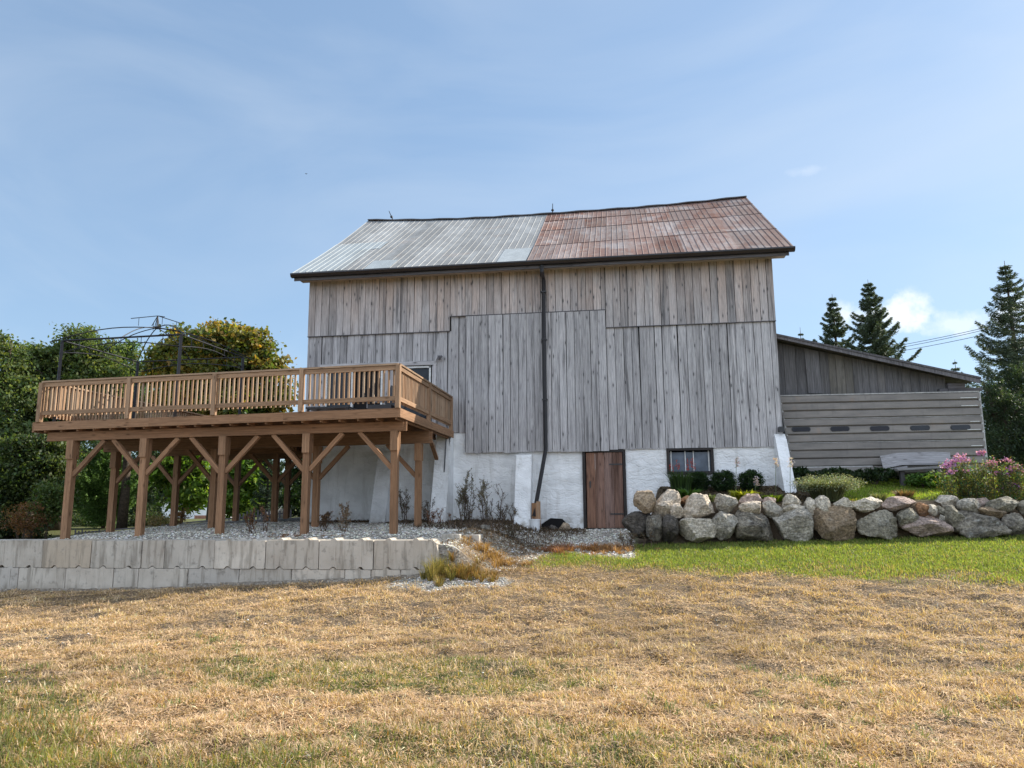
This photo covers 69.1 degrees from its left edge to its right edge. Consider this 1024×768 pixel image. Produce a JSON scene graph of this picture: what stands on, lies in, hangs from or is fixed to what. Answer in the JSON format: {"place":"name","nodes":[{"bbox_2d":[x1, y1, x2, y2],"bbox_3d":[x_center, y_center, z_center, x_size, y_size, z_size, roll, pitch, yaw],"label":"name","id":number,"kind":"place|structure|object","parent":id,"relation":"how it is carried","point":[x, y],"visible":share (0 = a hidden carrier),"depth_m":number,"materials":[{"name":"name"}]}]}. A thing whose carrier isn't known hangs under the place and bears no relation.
{"place":"outdoors","nodes":[
{"label":"outdoors","id":0,"kind":"place"},
{"bbox_2d":[305,406,357,411],"bbox_3d":[-4.448,0.830,18.397,1.100,0.460,0.700,-2,-9,8],"label":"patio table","id":1,"kind":"object","parent":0,"point":[330,408],"visible":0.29,"depth_m":18.16,"materials":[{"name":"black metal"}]},
{"bbox_2d":[0,480,1023,767],"bbox_3d":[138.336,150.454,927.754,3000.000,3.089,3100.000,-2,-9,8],"label":"ground","id":2,"kind":"structure","parent":0,"point":[592,594],"depth_m":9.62,"materials":[{"name":"plant"}]},
{"bbox_2d":[0,566,20,588],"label":"concrete block","id":3,"kind":"structure","parent":2,"relation":"on","point":[9,575],"depth_m":14.47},
{"bbox_2d":[0,539,56,567],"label":"concrete block","id":4,"kind":"structure","parent":3,"relation":"on","point":[21,552],"depth_m":14.51,"materials":[{"name":"concrete"}]},
{"bbox_2d":[0,509,52,538],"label":"undergrowth","id":5,"kind":"object","parent":2,"relation":"on","point":[9,533],"visible":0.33,"depth_m":26.15,"materials":[{"name":"green plant"}]},
{"bbox_2d":[0,495,55,538],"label":"dry shrub","id":6,"kind":"object","parent":2,"relation":"on","point":[24,525],"visible":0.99,"depth_m":20.26,"materials":[{"name":"brown plant"}]},
{"bbox_2d":[0,329,70,520],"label":"ash tree","id":7,"kind":"object","parent":2,"relation":"on","point":[15,385],"visible":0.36,"depth_m":27.96,"materials":[{"name":"green plant"}]},
{"bbox_2d":[17,566,66,588],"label":"concrete block","id":8,"kind":"structure","parent":2,"relation":"on","point":[30,577],"depth_m":14.37,"materials":[{"name":"concrete"}]},
{"bbox_2d":[0,430,100,538],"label":"shade tree","id":9,"kind":"object","parent":2,"relation":"on","point":[27,462],"visible":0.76,"depth_m":23.39,"materials":[{"name":"green plant"}]},
{"bbox_2d":[26,479,75,538],"bbox_3d":[-13.087,3.770,21.005,1.246,2.170,1.211,6,-11,-34],"label":"leafy shrub","id":10,"kind":"object","parent":2,"relation":"on","point":[50,498],"visible":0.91,"depth_m":20.93,"materials":[{"name":"green plant"}]},
{"bbox_2d":[11,322,140,529],"bbox_3d":[-17.950,1.600,30.002,4.777,8.435,5.644,8,-13,-43],"label":"ash tree","id":11,"kind":"object","parent":2,"relation":"on","point":[80,366],"visible":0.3,"depth_m":29.71,"materials":[{"name":"green plant"}]},
{"bbox_2d":[65,566,114,588],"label":"concrete block","id":12,"kind":"structure","parent":2,"relation":"on","point":[79,577],"depth_m":14.22,"materials":[{"name":"concrete"}]},
{"bbox_2d":[41,539,110,567],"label":"concrete block","id":13,"kind":"structure","parent":12,"relation":"on","point":[66,553],"depth_m":14.36,"materials":[{"name":"concrete"}]},
{"bbox_2d":[73,448,153,528],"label":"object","id":14,"kind":"object","parent":2,"relation":"on","point":[94,488],"visible":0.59,"depth_m":31.70,"materials":[{"name":"green plant"}]},
{"bbox_2d":[73,440,167,524],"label":"shade tree","id":15,"kind":"object","parent":2,"relation":"on","point":[133,456],"visible":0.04,"depth_m":40.85,"materials":[{"name":"green plant"}]},
{"bbox_2d":[113,566,139,587],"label":"concrete block","id":16,"kind":"structure","parent":2,"relation":"on","point":[127,576],"depth_m":14.12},
{"bbox_2d":[90,539,155,567],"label":"concrete block","id":17,"kind":"structure","parent":16,"relation":"on","point":[118,553],"depth_m":14.22,"materials":[{"name":"concrete"}]},
{"bbox_2d":[114,338,158,528],"bbox_3d":[-16.843,2.076,31.930,4.638,8.113,3.504,-4,-10,19],"label":"ash tree","id":18,"kind":"object","parent":2,"relation":"on","point":[123,507],"visible":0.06,"depth_m":31.41,"materials":[{"name":"green plant"}]},
{"bbox_2d":[128,508,169,526],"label":"undergrowth","id":19,"kind":"object","parent":2,"relation":"on","point":[131,521],"visible":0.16,"depth_m":34.91,"materials":[{"name":"green plant"}]},
{"bbox_2d":[145,511,169,527],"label":"dry shrub","id":20,"kind":"object","parent":2,"relation":"on","point":[154,522],"visible":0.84,"depth_m":23.42,"materials":[{"name":"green plant"}]},
{"bbox_2d":[138,566,188,587],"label":"concrete block","id":21,"kind":"structure","parent":2,"relation":"on","point":[152,577],"depth_m":14.00,"materials":[{"name":"concrete"}]},
{"bbox_2d":[141,539,172,567],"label":"concrete block","id":22,"kind":"structure","parent":21,"relation":"on","point":[153,552],"depth_m":14.12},
{"bbox_2d":[148,455,210,521],"bbox_3d":[-14.349,4.460,32.094,3.790,3.416,2.644,-2,-9,8],"label":"walnut shrub","id":23,"kind":"object","parent":2,"relation":"on","point":[194,490],"visible":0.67,"depth_m":31.65,"materials":[{"name":"green plant"}]},
{"bbox_2d":[74,509,291,534],"bbox_3d":[-11.348,4.849,25.509,7.982,1.081,0.055,-2,-9,8],"label":"picket fence","id":24,"kind":"object","parent":2,"relation":"on","point":[240,517],"visible":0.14,"depth_m":25.31,"materials":[{"name":"wood"}]},
{"bbox_2d":[88,454,300,516],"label":"wood","id":25,"kind":"object","parent":2,"relation":"on","point":[297,512],"visible":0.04,"depth_m":76.65,"materials":[{"name":"green plant"}]},
{"bbox_2d":[123,316,298,519],"bbox_3d":[-11.496,1.517,29.335,7.300,8.298,4.508,-2,-9,8],"label":"maple tree","id":26,"kind":"object","parent":2,"relation":"on","point":[255,345],"visible":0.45,"depth_m":28.65,"materials":[{"name":"green plant"}]},
{"bbox_2d":[188,567,239,583],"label":"concrete block","id":27,"kind":"structure","parent":2,"relation":"on","point":[206,575],"depth_m":13.88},
{"bbox_2d":[164,539,226,568],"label":"concrete block","id":28,"kind":"structure","parent":27,"relation":"on","point":[189,553],"depth_m":14.02,"materials":[{"name":"concrete"}]},
{"bbox_2d":[210,460,270,518],"bbox_3d":[-13.813,5.079,38.075,3.998,4.184,2.930,-2,-9,8],"label":"walnut shrub","id":29,"kind":"object","parent":2,"relation":"on","point":[251,482],"visible":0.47,"depth_m":37.46,"materials":[{"name":"green plant"}]},
{"bbox_2d":[32,363,453,538],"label":"raised deck","id":30,"kind":"structure","parent":2,"relation":"on","point":[215,441],"depth_m":16.12,"materials":[{"name":"wood"}]},
{"bbox_2d":[51,316,251,421],"bbox_3d":[-8.602,-0.312,18.002,3.415,2.758,2.864,-2,-9,8],"label":"gazebo frame","id":31,"kind":"object","parent":30,"relation":"on","point":[178,360],"visible":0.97,"depth_m":17.82,"materials":[{"name":"black metal"}]},
{"bbox_2d":[244,505,268,533],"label":"dead weed","id":32,"kind":"object","parent":2,"relation":"on","point":[262,510],"visible":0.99,"depth_m":15.59,"materials":[{"name":"plant"}]},
{"bbox_2d":[239,567,291,581],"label":"concrete block","id":33,"kind":"structure","parent":2,"relation":"on","point":[253,574],"depth_m":13.74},
{"bbox_2d":[214,538,273,568],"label":"concrete block","id":34,"kind":"structure","parent":33,"relation":"on","point":[238,553],"depth_m":13.86,"materials":[{"name":"concrete"}]},
{"bbox_2d":[248,459,282,519],"bbox_3d":[-11.047,4.644,33.665,1.615,3.981,1.614,-2,-9,8],"label":"spruce tree","id":35,"kind":"object","parent":2,"relation":"on","point":[265,491],"visible":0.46,"depth_m":33.48,"materials":[{"name":"green plant"}]},
{"bbox_2d":[279,458,302,512],"bbox_3d":[-8.848,4.427,31.785,2.215,3.340,3.632,6,-11,-35],"label":"shade tree","id":36,"kind":"object","parent":2,"relation":"on","point":[295,498],"visible":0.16,"depth_m":31.44,"materials":[{"name":"green plant"}]},
{"bbox_2d":[292,567,344,579],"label":"concrete block","id":37,"kind":"structure","parent":2,"relation":"on","point":[308,573],"depth_m":13.60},
{"bbox_2d":[265,537,327,568],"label":"concrete block","id":38,"kind":"structure","parent":37,"relation":"on","point":[289,553],"depth_m":13.71,"materials":[{"name":"concrete"}]},
{"bbox_2d":[41,520,635,570],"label":"gravel","id":39,"kind":"structure","parent":2,"relation":"on","point":[182,529],"depth_m":16.30,"materials":[{"name":"gravel"}]},
{"bbox_2d":[309,518,587,537],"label":"plant litter","id":40,"kind":"object","parent":39,"relation":"on","point":[401,521],"visible":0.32,"depth_m":18.58,"materials":[{"name":"plant"}]},
{"bbox_2d":[336,502,351,531],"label":"dead weed","id":41,"kind":"object","parent":2,"relation":"on","point":[345,513],"visible":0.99,"depth_m":15.58,"materials":[{"name":"plant"}]},
{"bbox_2d":[345,568,370,578],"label":"concrete block","id":42,"kind":"structure","parent":2,"relation":"on","point":[356,573],"depth_m":13.48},
{"bbox_2d":[319,537,380,569],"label":"concrete block","id":43,"kind":"structure","parent":42,"relation":"on","point":[342,553],"depth_m":13.56,"materials":[{"name":"concrete"}]},
{"bbox_2d":[401,568,424,574],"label":"concrete block","id":44,"kind":"structure","parent":2,"relation":"on","point":[411,571],"depth_m":13.35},
{"bbox_2d":[374,537,427,569],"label":"concrete block","id":45,"kind":"structure","parent":44,"relation":"on","point":[395,553],"depth_m":13.43,"materials":[{"name":"concrete"}]},
{"bbox_2d":[427,537,443,569],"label":"concrete block","id":46,"kind":"structure","parent":2,"relation":"on","point":[433,547],"depth_m":13.37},
{"bbox_2d":[417,551,474,586],"bbox_3d":[-1.244,3.201,13.002,1.099,0.598,1.166,4,-10,-27],"label":"yellow weed","id":47,"kind":"object","parent":2,"relation":"on","point":[438,567],"visible":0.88,"depth_m":12.88,"materials":[{"name":"plant"}]},
{"bbox_2d":[389,542,513,591],"bbox_3d":[-1.304,3.183,13.039,2.734,0.738,1.744,-2,-9,8],"label":"gravel patch","id":48,"kind":"object","parent":2,"relation":"on","point":[445,584],"visible":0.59,"depth_m":12.68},
{"bbox_2d":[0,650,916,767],"bbox_3d":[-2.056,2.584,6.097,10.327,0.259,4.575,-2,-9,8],"label":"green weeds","id":49,"kind":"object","parent":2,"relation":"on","point":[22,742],"visible":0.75,"depth_m":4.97,"materials":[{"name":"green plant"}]},
{"bbox_2d":[453,468,478,521],"bbox_3d":[-1.158,2.808,18.659,0.658,1.407,0.462,-2,-9,8],"label":"dead weed","id":50,"kind":"object","parent":2,"relation":"on","point":[461,500],"visible":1,"depth_m":18.66,"materials":[{"name":"plant"}]},
{"bbox_2d":[433,549,499,584],"bbox_3d":[-0.843,3.186,13.091,1.483,0.630,1.342,2,-9,-11],"label":"yellow weed","id":51,"kind":"object","parent":2,"relation":"on","point":[465,572],"visible":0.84,"depth_m":12.92,"materials":[{"name":"plant"}]},
{"bbox_2d":[474,477,493,521],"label":"dead weed","id":52,"kind":"object","parent":2,"relation":"on","point":[483,491],"visible":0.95,"depth_m":18.72,"materials":[{"name":"plant"}]},
{"bbox_2d":[399,517,576,547],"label":"dead stalks","id":53,"kind":"object","parent":2,"relation":"on","point":[470,522],"visible":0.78,"depth_m":17.17,"materials":[{"name":"plant"}]},
{"bbox_2d":[461,534,533,569],"bbox_3d":[-0.343,3.194,14.192,1.613,0.672,1.456,-6,-11,33],"label":"rusty grass clump","id":54,"kind":"object","parent":2,"relation":"on","point":[499,561],"visible":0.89,"depth_m":14.20,"materials":[{"name":"plant"}]},
{"bbox_2d":[441,526,578,574],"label":"dry litter","id":55,"kind":"object","parent":2,"relation":"on","point":[503,551],"visible":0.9,"depth_m":14.84,"materials":[{"name":"plant"}]},
{"bbox_2d":[290,196,796,528],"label":"barn","id":56,"kind":"structure","parent":2,"relation":"on","point":[592,368],"depth_m":19.59,"materials":[{"name":"wood"}]},
{"bbox_2d":[325,366,431,418],"bbox_3d":[-3.655,0.433,20.227,2.980,1.780,0.080,-2,-9,8],"label":"patio door","id":57,"kind":"structure","parent":56,"relation":"in","point":[424,371],"depth_m":20.31,"materials":[{"name":"white glass"}]},
{"bbox_2d":[586,452,623,527],"bbox_3d":[2.369,2.697,18.945,0.920,1.900,0.072,-2,-9,8],"label":"plank door","id":58,"kind":"structure","parent":56,"relation":"in","point":[608,494],"depth_m":18.94,"materials":[{"name":"brown wood"}]},
{"bbox_2d":[666,447,714,474],"bbox_3d":[4.498,1.955,18.795,1.160,0.670,0.200,-2,-9,8],"label":"base window","id":59,"kind":"structure","parent":56,"relation":"in","point":[703,461],"depth_m":18.81,"materials":[{"name":"black glass"}]},
{"bbox_2d":[519,541,575,553],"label":"rusty grass clump","id":60,"kind":"object","parent":2,"relation":"on","point":[556,549],"visible":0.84,"depth_m":15.59,"materials":[{"name":"plant"}]},
{"bbox_2d":[591,541,658,554],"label":"rusty grass clump","id":61,"kind":"object","parent":2,"relation":"on","point":[616,546],"visible":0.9,"depth_m":15.44,"materials":[{"name":"plant"}]},
{"bbox_2d":[622,511,651,539],"bbox_3d":[2.818,3.115,16.344,0.820,0.644,0.672,-1,-9,-7],"label":"boulder","id":62,"kind":"object","parent":2,"relation":"on","point":[635,521],"visible":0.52,"depth_m":16.17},
{"bbox_2d":[633,490,655,513],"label":"boulder","id":63,"kind":"object","parent":62,"relation":"on","point":[644,502],"visible":0.98,"depth_m":16.11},
{"bbox_2d":[646,514,661,541],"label":"boulder","id":64,"kind":"object","parent":2,"relation":"on","point":[653,523],"visible":0.97,"depth_m":15.84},
{"bbox_2d":[661,514,680,541],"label":"boulder","id":65,"kind":"object","parent":2,"relation":"on","point":[670,524],"visible":0.96,"depth_m":15.79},
{"bbox_2d":[653,489,680,518],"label":"boulder","id":66,"kind":"object","parent":65,"relation":"on","point":[667,499],"visible":0.65,"depth_m":16.11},
{"bbox_2d":[679,517,716,542],"bbox_3d":[3.961,3.120,15.873,0.830,0.539,0.668,1,-9,-3],"label":"boulder","id":67,"kind":"object","parent":2,"relation":"on","point":[697,530],"visible":0.98,"depth_m":15.66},
{"bbox_2d":[683,493,714,518],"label":"boulder","id":68,"kind":"object","parent":67,"relation":"on","point":[697,505],"visible":0.94,"depth_m":15.88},
{"bbox_2d":[691,471,712,490],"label":"round shrub","id":69,"kind":"object","parent":2,"relation":"on","point":[701,481],"visible":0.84,"depth_m":18.00,"materials":[{"name":"green plant"}]},
{"bbox_2d":[706,469,737,490],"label":"round shrub","id":70,"kind":"object","parent":2,"relation":"on","point":[728,483],"visible":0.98,"depth_m":17.77,"materials":[{"name":"green plant"}]},
{"bbox_2d":[712,511,737,540],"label":"boulder","id":71,"kind":"object","parent":2,"relation":"on","point":[725,523],"visible":0.94,"depth_m":15.62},
{"bbox_2d":[714,493,737,512],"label":"boulder","id":72,"kind":"object","parent":2,"relation":"on","point":[725,503],"visible":0.97,"depth_m":15.89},
{"bbox_2d":[655,485,811,503],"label":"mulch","id":73,"kind":"object","parent":2,"relation":"on","point":[759,490],"visible":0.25,"depth_m":17.62,"materials":[{"name":"plant"}]},
{"bbox_2d":[665,458,697,491],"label":"red flower plant","id":74,"kind":"object","parent":73,"relation":"on","point":[681,481],"visible":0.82,"depth_m":17.76,"materials":[{"name":"green plant"}]},
{"bbox_2d":[737,468,765,490],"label":"round shrub","id":75,"kind":"object","parent":2,"relation":"on","point":[746,478],"visible":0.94,"depth_m":17.78,"materials":[{"name":"green plant"}]},
{"bbox_2d":[734,509,773,541],"bbox_3d":[5.101,3.017,15.732,0.835,0.793,0.682,2,-9,-8],"label":"boulder","id":76,"kind":"object","parent":2,"relation":"on","point":[750,526],"visible":0.88,"depth_m":15.55,"materials":[{"name":"stone"}]},
{"bbox_2d":[738,501,760,513],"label":"boulder","id":77,"kind":"object","parent":76,"relation":"on","point":[753,507],"visible":0.94,"depth_m":15.63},
{"bbox_2d":[762,501,783,517],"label":"boulder","id":78,"kind":"object","parent":2,"relation":"on","point":[771,509],"visible":0.99,"depth_m":15.74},
{"bbox_2d":[772,507,813,542],"bbox_3d":[5.884,2.962,15.608,0.822,0.799,0.640,-1,-9,12],"label":"boulder","id":79,"kind":"object","parent":2,"relation":"on","point":[796,525],"visible":0.93,"depth_m":15.37,"materials":[{"name":"stone"}]},
{"bbox_2d":[792,466,815,486],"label":"leafy shrub","id":80,"kind":"object","parent":2,"relation":"on","point":[800,472],"visible":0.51,"depth_m":17.86,"materials":[{"name":"green plant"}]},
{"bbox_2d":[784,473,870,501],"bbox_3d":[6.930,2.264,16.325,1.705,0.622,1.671,5,-10,-28],"label":"grassy bush","id":81,"kind":"object","parent":2,"relation":"on","point":[832,489],"visible":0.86,"depth_m":16.02,"materials":[{"name":"green plant"}]},
{"bbox_2d":[812,466,855,478],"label":"leafy plant","id":82,"kind":"object","parent":2,"relation":"on","point":[836,471],"visible":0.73,"depth_m":17.90,"materials":[{"name":"green plant"}]},
{"bbox_2d":[813,506,856,541],"bbox_3d":[6.751,2.937,15.516,0.905,0.796,0.695,3,-10,-19],"label":"boulder","id":83,"kind":"object","parent":2,"relation":"on","point":[836,523],"visible":0.88,"depth_m":15.30,"materials":[{"name":"stone"}]},
{"bbox_2d":[813,297,857,347],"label":"spruce tree","id":84,"kind":"object","parent":2,"relation":"on","point":[833,315],"visible":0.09,"depth_m":42.55,"materials":[{"name":"green plant"}]},
{"bbox_2d":[852,497,882,512],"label":"boulder","id":85,"kind":"object","parent":2,"relation":"on","point":[865,505],"visible":0.98,"depth_m":15.44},
{"bbox_2d":[849,467,898,483],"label":"leafy plant","id":86,"kind":"object","parent":2,"relation":"on","point":[867,473],"visible":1,"depth_m":17.75,"materials":[{"name":"green plant"}]},
{"bbox_2d":[856,509,897,539],"bbox_3d":[7.545,2.915,15.395,0.721,0.631,0.589,5,-11,-28],"label":"boulder","id":87,"kind":"object","parent":2,"relation":"on","point":[880,524],"visible":0.99,"depth_m":15.24,"materials":[{"name":"stone"}]},
{"bbox_2d":[776,333,982,479],"bbox_3d":[9.737,1.015,21.745,5.000,3.865,6.370,-2,-9,8],"label":"lean to shed","id":88,"kind":"object","parent":2,"relation":"on","point":[807,367],"visible":0.35,"depth_m":19.24,"materials":[{"name":"grey wood"}]},
{"bbox_2d":[841,282,921,361],"bbox_3d":[19.859,-0.138,40.285,6.467,11.340,7.177,-6,-11,29],"label":"spruce tree","id":89,"kind":"object","parent":2,"relation":"on","point":[875,325],"visible":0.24,"depth_m":39.97,"materials":[{"name":"green plant"}]},
{"bbox_2d":[881,496,915,510],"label":"boulder","id":90,"kind":"object","parent":2,"relation":"on","point":[894,503],"visible":1,"depth_m":15.40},
{"bbox_2d":[880,452,950,485],"bbox_3d":[9.714,2.022,17.730,1.601,0.832,0.540,-2,-9,8],"label":"plank bench","id":91,"kind":"object","parent":2,"relation":"on","point":[911,458],"visible":0.71,"depth_m":17.88,"materials":[{"name":"grey wood"}]},
{"bbox_2d":[900,471,950,487],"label":"leafy plant","id":92,"kind":"object","parent":2,"relation":"on","point":[915,479],"visible":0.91,"depth_m":17.19,"materials":[{"name":"green plant"}]},
{"bbox_2d":[897,515,953,536],"bbox_3d":[8.459,2.926,15.285,1.004,0.470,0.790,-2,-9,15],"label":"boulder","id":93,"kind":"object","parent":2,"relation":"on","point":[925,526],"visible":0.86,"depth_m":15.02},
{"bbox_2d":[896,507,919,525],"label":"boulder","id":94,"kind":"object","parent":93,"relation":"on","point":[908,515],"visible":1,"depth_m":15.18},
{"bbox_2d":[934,495,958,507],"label":"boulder","id":95,"kind":"object","parent":2,"relation":"on","point":[943,501],"visible":0.77,"depth_m":15.54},
{"bbox_2d":[929,451,993,498],"bbox_3d":[9.758,1.988,16.216,1.146,1.060,0.815,-2,-9,8],"label":"phlox","id":96,"kind":"object","parent":2,"relation":"on","point":[956,476],"visible":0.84,"depth_m":16.11,"materials":[{"name":"green plant"}]},
{"bbox_2d":[953,510,1011,538],"bbox_3d":[9.522,2.876,15.143,1.059,0.619,0.871,-2,-9,-1],"label":"boulder","id":97,"kind":"object","parent":2,"relation":"on","point":[973,525],"visible":0.77,"depth_m":14.87,"materials":[{"name":"stone"}]},
{"bbox_2d":[944,505,964,527],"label":"boulder","id":98,"kind":"object","parent":97,"relation":"on","point":[954,517],"visible":0.85,"depth_m":15.10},
{"bbox_2d":[956,498,980,512],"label":"boulder","id":99,"kind":"object","parent":97,"relation":"on","point":[973,505],"visible":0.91,"depth_m":15.23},
{"bbox_2d":[985,496,1018,512],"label":"boulder","id":100,"kind":"object","parent":97,"relation":"on","point":[1007,504],"visible":0.83,"depth_m":15.09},
{"bbox_2d":[954,449,1023,498],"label":"phlox","id":101,"kind":"object","parent":2,"relation":"on","point":[978,487],"visible":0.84,"depth_m":15.90,"materials":[{"name":"green plant"}]},
{"bbox_2d":[978,506,1006,519],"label":"boulder","id":102,"kind":"object","parent":2,"relation":"on","point":[991,511],"visible":0.7,"depth_m":15.05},
{"bbox_2d":[963,261,1023,473],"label":"spruce tree","id":103,"kind":"object","parent":2,"relation":"on","point":[1014,348],"visible":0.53,"depth_m":29.15,"materials":[{"name":"green plant"}]},
{"bbox_2d":[971,359,1023,477],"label":"evergreen tree","id":104,"kind":"object","parent":2,"relation":"on","point":[1005,423],"visible":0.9,"depth_m":25.71,"materials":[{"name":"green plant"}]},
{"bbox_2d":[983,456,1023,498],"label":"phlox","id":105,"kind":"object","parent":2,"relation":"on","point":[1014,481],"visible":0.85,"depth_m":15.71,"materials":[{"name":"green plant"}]},
{"bbox_2d":[1001,513,1023,536],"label":"boulder","id":106,"kind":"object","parent":2,"relation":"on","point":[1014,522],"visible":0.81,"depth_m":14.84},
{"bbox_2d":[0,0,1023,471],"label":"sky","id":107,"kind":"structure","parent":0,"point":[156,156],"materials":[{"name":"blue"}]},
{"bbox_2d":[521,534,1023,587],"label":"green grass","id":108,"kind":"structure","parent":0,"point":[890,564],"depth_m":13.80,"materials":[{"name":"plant"}]},
{"bbox_2d":[802,477,1022,500],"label":"terrace lawn","id":109,"kind":"structure","parent":0,"point":[863,490],"depth_m":17.11,"materials":[{"name":"green plant"}]},
{"bbox_2d":[780,391,987,474],"bbox_3d":[9.223,1.224,18.533,4.798,2.069,0.328,-2,-9,8],"label":"trailer side panel","id":110,"kind":"object","parent":109,"relation":"on","point":[854,432],"visible":0.91,"depth_m":18.53,"materials":[{"name":"paint"}]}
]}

